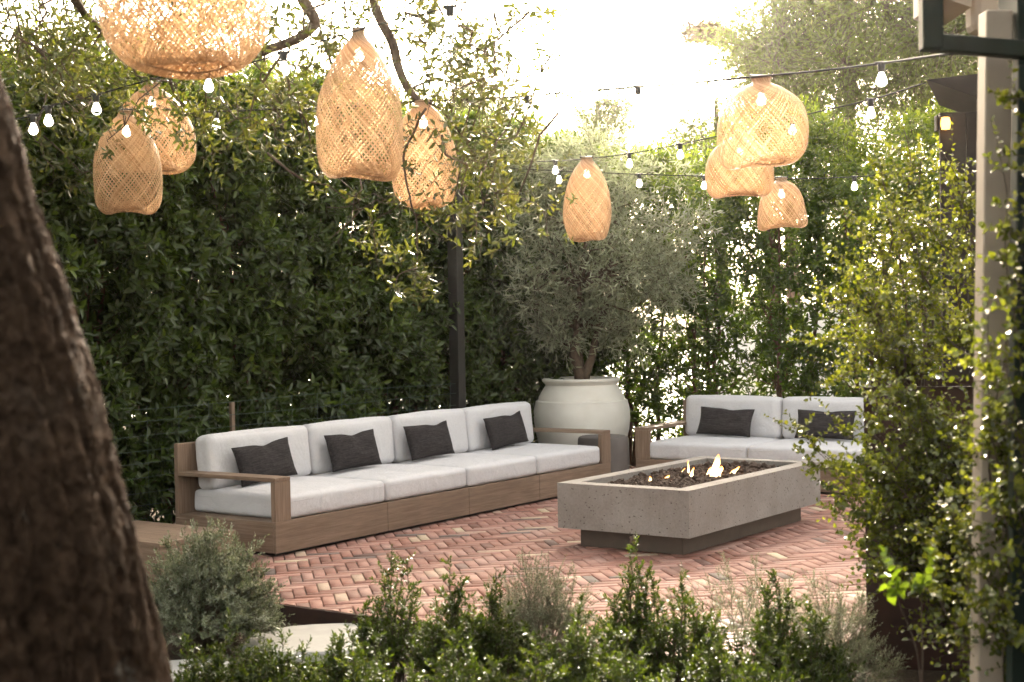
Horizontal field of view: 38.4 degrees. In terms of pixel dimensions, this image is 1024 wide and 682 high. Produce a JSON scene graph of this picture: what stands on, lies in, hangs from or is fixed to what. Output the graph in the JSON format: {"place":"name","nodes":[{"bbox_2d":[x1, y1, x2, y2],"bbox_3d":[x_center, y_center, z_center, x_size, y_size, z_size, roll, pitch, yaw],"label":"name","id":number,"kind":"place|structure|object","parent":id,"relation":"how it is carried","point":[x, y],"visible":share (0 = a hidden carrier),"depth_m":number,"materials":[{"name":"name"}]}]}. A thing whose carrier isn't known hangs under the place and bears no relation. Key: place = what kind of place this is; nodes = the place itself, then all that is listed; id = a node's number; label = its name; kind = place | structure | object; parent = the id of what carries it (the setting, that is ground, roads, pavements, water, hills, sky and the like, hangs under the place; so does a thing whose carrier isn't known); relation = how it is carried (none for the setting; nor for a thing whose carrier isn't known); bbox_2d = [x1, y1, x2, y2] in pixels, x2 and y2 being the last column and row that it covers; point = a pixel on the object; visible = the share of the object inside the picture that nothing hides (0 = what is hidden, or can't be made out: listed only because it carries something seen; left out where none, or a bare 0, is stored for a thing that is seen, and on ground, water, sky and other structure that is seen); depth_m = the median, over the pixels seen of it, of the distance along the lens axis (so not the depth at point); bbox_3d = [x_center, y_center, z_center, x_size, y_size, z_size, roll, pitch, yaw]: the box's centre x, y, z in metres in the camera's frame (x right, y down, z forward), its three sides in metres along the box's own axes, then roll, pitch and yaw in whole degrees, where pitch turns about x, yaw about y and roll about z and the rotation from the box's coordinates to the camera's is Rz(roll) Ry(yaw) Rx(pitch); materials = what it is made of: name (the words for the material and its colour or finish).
{"place":"outdoors","nodes":[
{"label":"outdoors","id":0,"kind":"place"},
{"bbox_2d":[132,345,712,440],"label":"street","id":1,"kind":"structure","parent":0,"point":[667,382],"depth_m":29.69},
{"bbox_2d":[308,62,462,111],"bbox_3d":[-2.265,-1.655,23.899,3.913,6.057,3.688,-1,1,0],"label":"tree","id":2,"kind":"object","parent":1,"relation":"on","point":[403,94],"depth_m":23.07,"materials":[{"name":"green plant"}]},
{"bbox_2d":[416,58,558,238],"bbox_3d":[-0.569,-2.009,27.019,3.337,6.590,3.715,-1,1,0],"label":"tree","id":3,"kind":"object","parent":1,"relation":"on","point":[490,102],"visible":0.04,"depth_m":26.53,"materials":[{"name":"green plant"}]},
{"bbox_2d":[532,73,660,213],"bbox_3d":[1.929,-2.321,31.701,3.262,6.952,3.020,-2,1,-38],"label":"tree","id":4,"kind":"object","parent":1,"relation":"on","point":[614,109],"visible":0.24,"depth_m":31.48,"materials":[{"name":"green plant"}]},
{"bbox_2d":[617,79,799,297],"bbox_3d":[3.623,-1.785,26.029,3.970,6.022,3.976,0,1,41],"label":"tree","id":5,"kind":"object","parent":1,"relation":"on","point":[690,125],"visible":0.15,"depth_m":25.74,"materials":[{"name":"green plant"}]},
{"bbox_2d":[671,13,776,299],"bbox_3d":[3.826,-2.284,25.955,1.950,7.005,0.828,-1,1,0],"label":"tree","id":6,"kind":"object","parent":1,"relation":"on","point":[690,35],"visible":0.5,"depth_m":25.78,"materials":[{"name":"green plant"}]},
{"bbox_2d":[698,0,839,304],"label":"tree","id":7,"kind":"object","parent":1,"relation":"on","point":[791,294],"visible":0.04,"depth_m":27.07,"materials":[{"name":"green plant"}]},
{"bbox_2d":[666,0,977,280],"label":"tree","id":8,"kind":"object","parent":1,"relation":"on","point":[777,11],"visible":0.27,"depth_m":22.57,"materials":[{"name":"green plant"}]},
{"bbox_2d":[713,304,940,396],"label":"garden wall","id":9,"kind":"structure","parent":1,"relation":"on","point":[820,323],"depth_m":21.71,"materials":[{"name":"white paint"}]},
{"bbox_2d":[774,0,977,203],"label":"tree","id":10,"kind":"object","parent":1,"relation":"on","point":[903,43],"visible":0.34,"depth_m":19.91,"materials":[{"name":"green plant"}]},
{"bbox_2d":[0,0,940,328],"label":"sky","id":11,"kind":"structure","parent":0,"point":[631,38],"materials":[{"name":"white"}]},
{"bbox_2d":[155,467,866,662],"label":"brick patio","id":12,"kind":"structure","parent":0,"point":[498,539],"depth_m":9.72,"materials":[{"name":"red brick"}]},
{"bbox_2d":[133,520,235,580],"bbox_3d":[-2.450,1.399,9.878,0.990,0.240,0.670,0,1,35],"label":"table","id":13,"kind":"object","parent":12,"relation":"on","point":[149,535],"visible":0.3,"depth_m":9.69,"materials":[{"name":"brown wood"}]},
{"bbox_2d":[174,402,610,555],"bbox_3d":[-0.770,1.034,12.307,1.013,0.821,4.495,0,1,35],"label":"outdoor sofa","id":14,"kind":"object","parent":12,"relation":"on","point":[316,502],"visible":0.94,"depth_m":11.47,"materials":[{"name":"white fabric"}]},
{"bbox_2d":[231,437,297,486],"bbox_3d":[-1.849,0.903,10.998,0.133,0.300,0.604,-20,-6,34],"label":"scatter pillow","id":15,"kind":"object","parent":14,"relation":"on","point":[273,457],"visible":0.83,"depth_m":10.93,"materials":[{"name":"fabric"}]},
{"bbox_2d":[324,429,381,471],"bbox_3d":[-1.275,0.877,11.816,0.135,0.301,0.604,-20,-9,34],"label":"scatter pillow","id":16,"kind":"object","parent":14,"relation":"on","point":[359,449],"visible":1,"depth_m":11.72,"materials":[{"name":"fabric"}]},
{"bbox_2d":[403,420,454,460],"bbox_3d":[-0.710,0.853,12.629,0.136,0.300,0.604,-20,-9,34],"label":"scatter pillow","id":17,"kind":"object","parent":14,"relation":"on","point":[424,441],"visible":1,"depth_m":12.53,"materials":[{"name":"fabric"}]},
{"bbox_2d":[483,411,528,449],"bbox_3d":[-0.052,0.824,13.572,0.134,0.301,0.604,-20,-6,34],"label":"scatter pillow","id":18,"kind":"object","parent":14,"relation":"on","point":[504,430],"visible":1,"depth_m":13.47,"materials":[{"name":"fabric"}]},
{"bbox_2d":[534,376,629,444],"bbox_3d":[0.722,0.872,15.134,0.994,0.988,0.994,-1,1,0],"label":"planter pot","id":19,"kind":"object","parent":12,"relation":"on","point":[593,402],"visible":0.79,"depth_m":14.75,"materials":[{"name":"ceramic"}]},
{"bbox_2d":[465,105,734,378],"bbox_3d":[0.773,-0.963,15.091,2.950,2.849,2.752,-1,1,0],"label":"olive tree","id":20,"kind":"object","parent":19,"relation":"in","point":[596,317],"visible":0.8,"depth_m":14.77,"materials":[{"name":"green plant"}]},
{"bbox_2d":[578,434,629,472],"bbox_3d":[0.888,1.148,14.244,0.504,0.462,0.504,-1,1,0],"label":"round stool","id":21,"kind":"object","parent":12,"relation":"on","point":[620,458],"visible":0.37,"depth_m":14.05,"materials":[{"name":"stone"}]},
{"bbox_2d":[557,456,820,554],"bbox_3d":[1.369,1.202,10.949,1.055,0.455,2.112,0,1,36],"label":"fire table","id":22,"kind":"object","parent":12,"relation":"on","point":[600,511],"visible":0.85,"depth_m":10.26,"materials":[{"name":"concrete"}]},
{"bbox_2d":[608,460,780,487],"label":"lava rocks","id":23,"kind":"object","parent":22,"relation":"on","point":[678,478],"visible":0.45,"depth_m":10.94,"materials":[{"name":"brown stone"}]},
{"bbox_2d":[707,454,722,476],"bbox_3d":[1.509,0.939,10.947,0.131,0.190,0.034,-1,1,0],"label":"flame","id":24,"kind":"object","parent":23,"relation":"on","point":[714,470],"visible":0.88,"depth_m":10.94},
{"bbox_2d":[635,395,864,494],"bbox_3d":[2.859,0.943,13.609,3.372,0.821,1.013,0,1,35],"label":"outdoor sofa","id":25,"kind":"object","parent":12,"relation":"on","point":[768,438],"visible":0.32,"depth_m":13.99,"materials":[{"name":"white fabric"}]},
{"bbox_2d":[696,406,754,436],"bbox_3d":[2.068,0.782,14.252,0.584,0.280,0.126,2,-18,35],"label":"scatter pillow","id":26,"kind":"object","parent":25,"relation":"on","point":[722,421],"visible":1,"depth_m":14.20,"materials":[{"name":"fabric"}]},
{"bbox_2d":[794,409,856,439],"bbox_3d":[2.913,0.777,13.663,0.584,0.280,0.126,0,-17,35],"label":"scatter pillow","id":27,"kind":"object","parent":25,"relation":"on","point":[821,420],"visible":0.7,"depth_m":13.62,"materials":[{"name":"fabric"}]},
{"bbox_2d":[125,328,968,681],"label":"ground","id":28,"kind":"structure","parent":0,"point":[905,674],"depth_m":7.12,"materials":[{"name":"soil"}]},
{"bbox_2d":[0,56,111,379],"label":"hedge shrub","id":29,"kind":"object","parent":28,"relation":"on","point":[74,260],"visible":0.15,"depth_m":10.42,"materials":[{"name":"green plant"}]},
{"bbox_2d":[0,6,205,523],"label":"hedge shrub","id":30,"kind":"object","parent":28,"relation":"on","point":[115,233],"visible":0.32,"depth_m":11.04,"materials":[{"name":"green plant"}]},
{"bbox_2d":[73,41,286,523],"bbox_3d":[-2.832,-0.474,12.048,1.726,4.181,1.634,0,1,35],"label":"hedge shrub","id":31,"kind":"object","parent":28,"relation":"on","point":[205,351],"visible":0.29,"depth_m":11.75,"materials":[{"name":"green plant"}]},
{"bbox_2d":[170,659,227,679],"bbox_3d":[-1.693,1.630,7.098,0.692,0.050,0.523,-1,1,-17],"label":"stepping stone","id":32,"kind":"object","parent":28,"relation":"on","point":[174,665],"visible":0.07,"depth_m":7.25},
{"bbox_2d":[171,634,237,681],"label":"box shrub","id":33,"kind":"object","parent":28,"relation":"on","point":[217,675],"visible":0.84,"depth_m":6.03,"materials":[{"name":"green plant"}]},
{"bbox_2d":[143,513,293,652],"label":"grey shrub","id":34,"kind":"object","parent":28,"relation":"on","point":[205,587],"visible":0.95,"depth_m":7.63,"materials":[{"name":"green plant"}]},
{"bbox_2d":[173,608,286,681],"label":"box shrub","id":35,"kind":"object","parent":28,"relation":"on","point":[242,672],"visible":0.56,"depth_m":6.29,"materials":[{"name":"green plant"}]},
{"bbox_2d":[147,46,365,503],"bbox_3d":[-2.251,-0.497,12.830,1.710,4.174,1.608,0,1,35],"label":"hedge shrub","id":36,"kind":"object","parent":28,"relation":"on","point":[268,260],"visible":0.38,"depth_m":12.49,"materials":[{"name":"green plant"}]},
{"bbox_2d":[107,383,455,521],"bbox_3d":[-2.605,1.040,11.090,0.052,1.120,7.201,0,1,35],"label":"wire fence","id":37,"kind":"object","parent":28,"relation":"on","point":[232,414],"visible":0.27,"depth_m":11.65,"materials":[{"name":"black metal"}]},
{"bbox_2d":[243,627,324,681],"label":"box shrub","id":38,"kind":"object","parent":28,"relation":"on","point":[278,662],"visible":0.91,"depth_m":6.22,"materials":[{"name":"green plant"}]},
{"bbox_2d":[0,0,596,681],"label":"oak tree","id":39,"kind":"object","parent":28,"relation":"on","point":[76,600],"visible":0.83,"depth_m":3.04,"materials":[{"name":"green plant"}]},
{"bbox_2d":[93,16,162,214],"bbox_3d":[-2.412,-1.567,9.172,0.418,1.554,0.436,-1,1,0],"label":"pendant lamp","id":40,"kind":"object","parent":39,"relation":"hanging from","point":[129,138],"visible":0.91,"depth_m":9.06,"materials":[{"name":"beige wicker"}]},
{"bbox_2d":[110,79,196,174],"bbox_3d":[-2.389,-1.429,9.774,0.557,0.633,0.528,-1,1,0],"label":"pendant lamp","id":41,"kind":"object","parent":39,"relation":"hanging from","point":[170,163],"visible":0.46,"depth_m":9.67,"materials":[{"name":"beige wicker"}]},
{"bbox_2d":[97,0,269,79],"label":"pendant lamp","id":42,"kind":"object","parent":39,"relation":"hanging from","point":[178,62],"visible":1,"depth_m":5.42,"materials":[{"name":"beige wicker"}]},
{"bbox_2d":[15,0,472,134],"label":"string light","id":43,"kind":"object","parent":39,"relation":"hanging from","point":[450,25],"visible":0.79,"depth_m":7.46,"materials":[{"name":"white glass"}]},
{"bbox_2d":[316,0,402,181],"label":"pendant lamp","id":44,"kind":"object","parent":39,"relation":"hanging from","point":[360,48],"visible":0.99,"depth_m":7.45,"materials":[{"name":"beige wicker"}]},
{"bbox_2d":[391,99,457,209],"bbox_3d":[-0.536,-1.151,8.985,0.413,0.688,0.421,-1,1,0],"label":"pendant lamp","id":45,"kind":"object","parent":39,"relation":"hanging from","point":[424,122],"visible":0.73,"depth_m":8.85,"materials":[{"name":"beige wicker"}]},
{"bbox_2d":[142,54,953,129],"bbox_3d":[0.248,-1.428,8.413,6.100,0.503,1.597,0,1,42],"label":"string light","id":46,"kind":"object","parent":39,"relation":"hanging from","point":[881,80],"visible":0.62,"depth_m":8.54,"materials":[{"name":"black plastic"}]},
{"bbox_2d":[717,72,808,169],"bbox_3d":[1.443,-1.270,8.483,0.526,0.565,0.552,-1,1,0],"label":"pendant lamp","id":47,"kind":"object","parent":46,"relation":"hanging from","point":[760,91],"visible":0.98,"depth_m":8.32,"materials":[{"name":"beige wicker"}]},
{"bbox_2d":[242,623,380,661],"bbox_3d":[-1.036,1.604,7.839,0.776,0.050,0.711,-1,1,0],"label":"stepping stone","id":48,"kind":"object","parent":28,"relation":"on","point":[320,634],"visible":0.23,"depth_m":7.81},
{"bbox_2d":[231,59,429,423],"bbox_3d":[-1.730,-0.503,13.636,1.711,4.155,1.576,0,1,35],"label":"hedge shrub","id":49,"kind":"object","parent":28,"relation":"on","point":[365,372],"visible":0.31,"depth_m":13.29,"materials":[{"name":"green plant"}]},
{"bbox_2d":[284,620,392,681],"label":"box shrub","id":50,"kind":"object","parent":28,"relation":"on","point":[334,668],"visible":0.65,"depth_m":6.11,"materials":[{"name":"green plant"}]},
{"bbox_2d":[167,621,547,681],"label":"ground cover","id":51,"kind":"object","parent":28,"relation":"on","point":[265,627],"visible":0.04,"depth_m":7.69,"materials":[{"name":"green plant"}]},
{"bbox_2d":[334,618,429,681],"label":"box shrub","id":52,"kind":"object","parent":28,"relation":"on","point":[355,675],"visible":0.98,"depth_m":5.51,"materials":[{"name":"green plant"}]},
{"bbox_2d":[347,544,433,681],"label":"box shrub","id":53,"kind":"object","parent":28,"relation":"on","point":[388,622],"visible":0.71,"depth_m":6.70,"materials":[{"name":"green plant"}]},
{"bbox_2d":[304,87,485,416],"bbox_3d":[-1.193,-0.480,14.434,1.726,4.038,1.634,0,1,35],"label":"hedge shrub","id":54,"kind":"object","parent":28,"relation":"on","point":[434,319],"visible":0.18,"depth_m":14.07,"materials":[{"name":"green plant"}]},
{"bbox_2d":[399,556,494,681],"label":"box shrub","id":55,"kind":"object","parent":28,"relation":"on","point":[462,619],"visible":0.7,"depth_m":6.51,"materials":[{"name":"green plant"}]},
{"bbox_2d":[446,148,465,408],"bbox_3d":[-0.511,-0.174,14.118,0.174,3.362,0.120,0,1,35],"label":"light post","id":56,"kind":"object","parent":28,"relation":"on","point":[457,337],"visible":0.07,"depth_m":14.09,"materials":[{"name":"black metal"}]},
{"bbox_2d":[468,82,925,173],"bbox_3d":[1.158,-1.552,11.293,0.549,0.341,6.454,-2,1,-26],"label":"string light","id":57,"kind":"object","parent":56,"relation":"hanging from","point":[870,115],"visible":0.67,"depth_m":11.29,"materials":[{"name":"black plastic"}]},
{"bbox_2d":[563,154,611,241],"bbox_3d":[0.611,-1.168,11.981,0.396,0.709,0.403,-1,1,0],"label":"pendant lamp","id":58,"kind":"object","parent":57,"relation":"hanging from","point":[586,172],"visible":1,"depth_m":11.86,"materials":[{"name":"beige wicker"}]},
{"bbox_2d":[705,89,773,198],"bbox_3d":[1.637,-1.421,10.574,0.491,0.778,0.467,-1,1,0],"label":"pendant lamp","id":59,"kind":"object","parent":57,"relation":"hanging from","point":[752,189],"visible":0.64,"depth_m":10.45,"materials":[{"name":"beige wicker"}]},
{"bbox_2d":[467,163,936,189],"bbox_3d":[1.492,-1.499,12.964,4.410,0.458,1.167,-1,1,14],"label":"string light","id":60,"kind":"object","parent":56,"relation":"hanging from","point":[703,185],"visible":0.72,"depth_m":13.10,"materials":[{"name":"black plastic"}]},
{"bbox_2d":[757,175,807,230],"bbox_3d":[2.242,-1.148,12.185,0.411,0.463,0.395,-1,1,0],"label":"pendant lamp","id":61,"kind":"object","parent":60,"relation":"hanging from","point":[782,187],"visible":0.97,"depth_m":12.06,"materials":[{"name":"beige wicker"}]},
{"bbox_2d":[377,85,547,441],"bbox_3d":[-0.631,-0.515,15.195,1.710,4.060,1.608,0,1,35],"label":"hedge shrub","id":62,"kind":"object","parent":28,"relation":"on","point":[482,342],"visible":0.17,"depth_m":14.86,"materials":[{"name":"green plant"}]},
{"bbox_2d":[415,625,518,681],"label":"box shrub","id":63,"kind":"object","parent":28,"relation":"on","point":[485,674],"visible":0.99,"depth_m":5.51,"materials":[{"name":"green plant"}]},
{"bbox_2d":[272,604,737,679],"bbox_3d":[-1.031,1.593,8.293,5.550,0.136,0.015,0,1,35],"label":"patio edging","id":64,"kind":"object","parent":28,"relation":"on","point":[305,616],"visible":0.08,"depth_m":8.34,"materials":[{"name":"metal"}]},
{"bbox_2d":[459,567,551,681],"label":"box shrub","id":65,"kind":"object","parent":28,"relation":"on","point":[495,635],"visible":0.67,"depth_m":6.57,"materials":[{"name":"green plant"}]},
{"bbox_2d":[426,109,591,442],"bbox_3d":[-0.018,-0.497,15.941,1.710,3.986,1.576,0,1,35],"label":"hedge shrub","id":66,"kind":"object","parent":28,"relation":"on","point":[546,368],"visible":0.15,"depth_m":15.37,"materials":[{"name":"green plant"}]},
{"bbox_2d":[491,625,571,681],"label":"box shrub","id":67,"kind":"object","parent":28,"relation":"on","point":[556,676],"visible":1,"depth_m":5.52,"materials":[{"name":"green plant"}]},
{"bbox_2d":[472,547,606,681],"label":"grey shrub","id":68,"kind":"object","parent":28,"relation":"on","point":[544,615],"visible":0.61,"depth_m":6.96,"materials":[{"name":"green plant"}]},
{"bbox_2d":[491,127,634,441],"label":"hedge shrub","id":69,"kind":"object","parent":28,"relation":"on","point":[598,368],"visible":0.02,"depth_m":16.26,"materials":[{"name":"green plant"}]},
{"bbox_2d":[528,592,644,681],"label":"box shrub","id":70,"kind":"object","parent":28,"relation":"on","point":[583,665],"visible":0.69,"depth_m":6.10,"materials":[{"name":"green plant"}]},
{"bbox_2d":[588,532,676,680],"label":"box shrub","id":71,"kind":"object","parent":28,"relation":"on","point":[641,603],"visible":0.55,"depth_m":6.58,"materials":[{"name":"green plant"}]},
{"bbox_2d":[583,623,688,681],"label":"box shrub","id":72,"kind":"object","parent":28,"relation":"on","point":[625,671],"visible":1,"depth_m":5.52,"materials":[{"name":"green plant"}]},
{"bbox_2d":[582,125,720,465],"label":"hedge shrub","id":73,"kind":"object","parent":28,"relation":"on","point":[627,376],"visible":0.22,"depth_m":16.23,"materials":[{"name":"green plant"}]},
{"bbox_2d":[635,570,728,681],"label":"box shrub","id":74,"kind":"object","parent":28,"relation":"on","point":[698,629],"visible":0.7,"depth_m":6.40,"materials":[{"name":"green plant"}]},
{"bbox_2d":[662,632,750,681],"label":"box shrub","id":75,"kind":"object","parent":28,"relation":"on","point":[717,671],"visible":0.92,"depth_m":5.63,"materials":[{"name":"green plant"}]},
{"bbox_2d":[625,126,789,438],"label":"hedge shrub","id":76,"kind":"object","parent":28,"relation":"on","point":[705,312],"visible":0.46,"depth_m":15.84,"materials":[{"name":"green plant"}]},
{"bbox_2d":[649,552,827,681],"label":"grey shrub","id":77,"kind":"object","parent":28,"relation":"on","point":[745,612],"visible":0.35,"depth_m":6.81,"materials":[{"name":"green plant"}]},
{"bbox_2d":[723,630,810,681],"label":"box shrub","id":78,"kind":"object","parent":28,"relation":"on","point":[763,676],"visible":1,"depth_m":5.42,"materials":[{"name":"green plant"}]},
{"bbox_2d":[725,569,824,681],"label":"box shrub","id":79,"kind":"object","parent":28,"relation":"on","point":[775,623],"visible":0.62,"depth_m":6.26,"materials":[{"name":"green plant"}]},
{"bbox_2d":[706,84,876,397],"bbox_3d":[2.958,-0.603,15.617,1.552,4.086,1.642,0,1,35],"label":"hedge shrub","id":80,"kind":"object","parent":28,"relation":"on","point":[778,280],"visible":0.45,"depth_m":15.30,"materials":[{"name":"green plant"}]},
{"bbox_2d":[757,594,866,681],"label":"box shrub","id":81,"kind":"object","parent":28,"relation":"on","point":[818,668],"visible":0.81,"depth_m":6.10,"materials":[{"name":"green plant"}]},
{"bbox_2d":[771,568,912,681],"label":"grey shrub","id":82,"kind":"object","parent":28,"relation":"on","point":[859,646],"visible":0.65,"depth_m":6.33,"materials":[{"name":"green plant"}]},
{"bbox_2d":[784,101,941,396],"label":"hedge shrub","id":83,"kind":"object","parent":28,"relation":"on","point":[848,194],"visible":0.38,"depth_m":14.90,"materials":[{"name":"green plant"}]},
{"bbox_2d":[763,361,1005,681],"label":"climbing shrub","id":84,"kind":"object","parent":28,"relation":"on","point":[937,464],"visible":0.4,"depth_m":6.41,"materials":[{"name":"green plant"}]},
{"bbox_2d":[878,545,937,681],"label":"young plant","id":85,"kind":"object","parent":28,"relation":"on","point":[920,581],"visible":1,"depth_m":4.63,"materials":[{"name":"green plant"}]},
{"bbox_2d":[875,99,956,377],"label":"hedge shrub","id":86,"kind":"object","parent":28,"relation":"on","point":[922,119],"visible":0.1,"depth_m":14.39,"materials":[{"name":"green plant"}]},
{"bbox_2d":[862,377,973,671],"bbox_3d":[2.631,0.884,7.458,1.616,1.368,1.108,-1,1,15],"label":"planter box","id":87,"kind":"object","parent":28,"relation":"on","point":[889,614],"visible":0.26,"depth_m":7.10,"materials":[{"name":"metal"}]},
{"bbox_2d":[786,108,974,413],"bbox_3d":[1.891,-0.392,7.278,0.840,1.563,1.454,-1,1,28],"label":"leafy shrub","id":88,"kind":"object","parent":87,"relation":"on","point":[900,357],"visible":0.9,"depth_m":7.18,"materials":[{"name":"green plant"}]},
{"bbox_2d":[890,121,976,371],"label":"leafy shrub","id":89,"kind":"object","parent":87,"relation":"on","point":[956,329],"visible":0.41,"depth_m":7.22,"materials":[{"name":"green plant"}]},
{"bbox_2d":[934,112,976,377],"bbox_3d":[3.128,0.117,8.382,1.380,2.850,0.085,-1,1,0],"label":"timber screen","id":90,"kind":"object","parent":28,"relation":"on","point":[963,137],"visible":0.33,"depth_m":8.32,"materials":[{"name":"brown wood"}]},
{"bbox_2d":[939,114,951,129],"bbox_3d":[2.438,-1.232,8.273,0.072,0.085,0.095,-1,1,0],"label":"wall lamp","id":91,"kind":"object","parent":90,"relation":"attached to","point":[945,122],"visible":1,"depth_m":8.24,"materials":[{"name":"white glass"}]},
{"bbox_2d":[927,74,977,111],"bbox_3d":[2.761,-1.444,8.877,0.406,0.221,1.414,-1,1,19],"label":"canopy","id":92,"kind":"object","parent":90,"relation":"attached to","point":[958,93],"visible":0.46,"depth_m":8.40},
{"bbox_2d":[895,60,1023,681],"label":"climbing shrub","id":93,"kind":"object","parent":28,"relation":"on","point":[994,599],"visible":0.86,"depth_m":4.72,"materials":[{"name":"green plant"}]},
{"bbox_2d":[913,0,1023,681],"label":"garden building","id":94,"kind":"structure","parent":28,"relation":"on","point":[994,42],"depth_m":4.97,"materials":[{"name":"beige paint"}]},
{"bbox_2d":[250,535,866,665],"bbox_3d":[1.088,1.504,11.329,5.530,0.128,7.389,0,1,35],"label":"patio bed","id":95,"kind":"object","parent":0,"point":[405,582],"visible":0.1,"depth_m":9.06,"materials":[{"name":"brown soil"}]},
{"label":"side yard","id":96,"kind":"structure","parent":0,"visible":0},
{"bbox_2d":[132,127,270,441],"bbox_3d":[-4.167,-0.905,18.989,3.441,4.806,3.008,-1,1,0],"label":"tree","id":97,"kind":"object","parent":96,"relation":"on","point":[227,209],"depth_m":18.45,"materials":[{"name":"green plant"}]},
{"bbox_2d":[188,24,370,421],"bbox_3d":[-3.924,-1.686,21.987,4.530,6.249,4.031,-1,1,-20],"label":"tree","id":98,"kind":"object","parent":96,"relation":"on","point":[294,61],"visible":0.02,"depth_m":21.34,"materials":[{"name":"green plant"}]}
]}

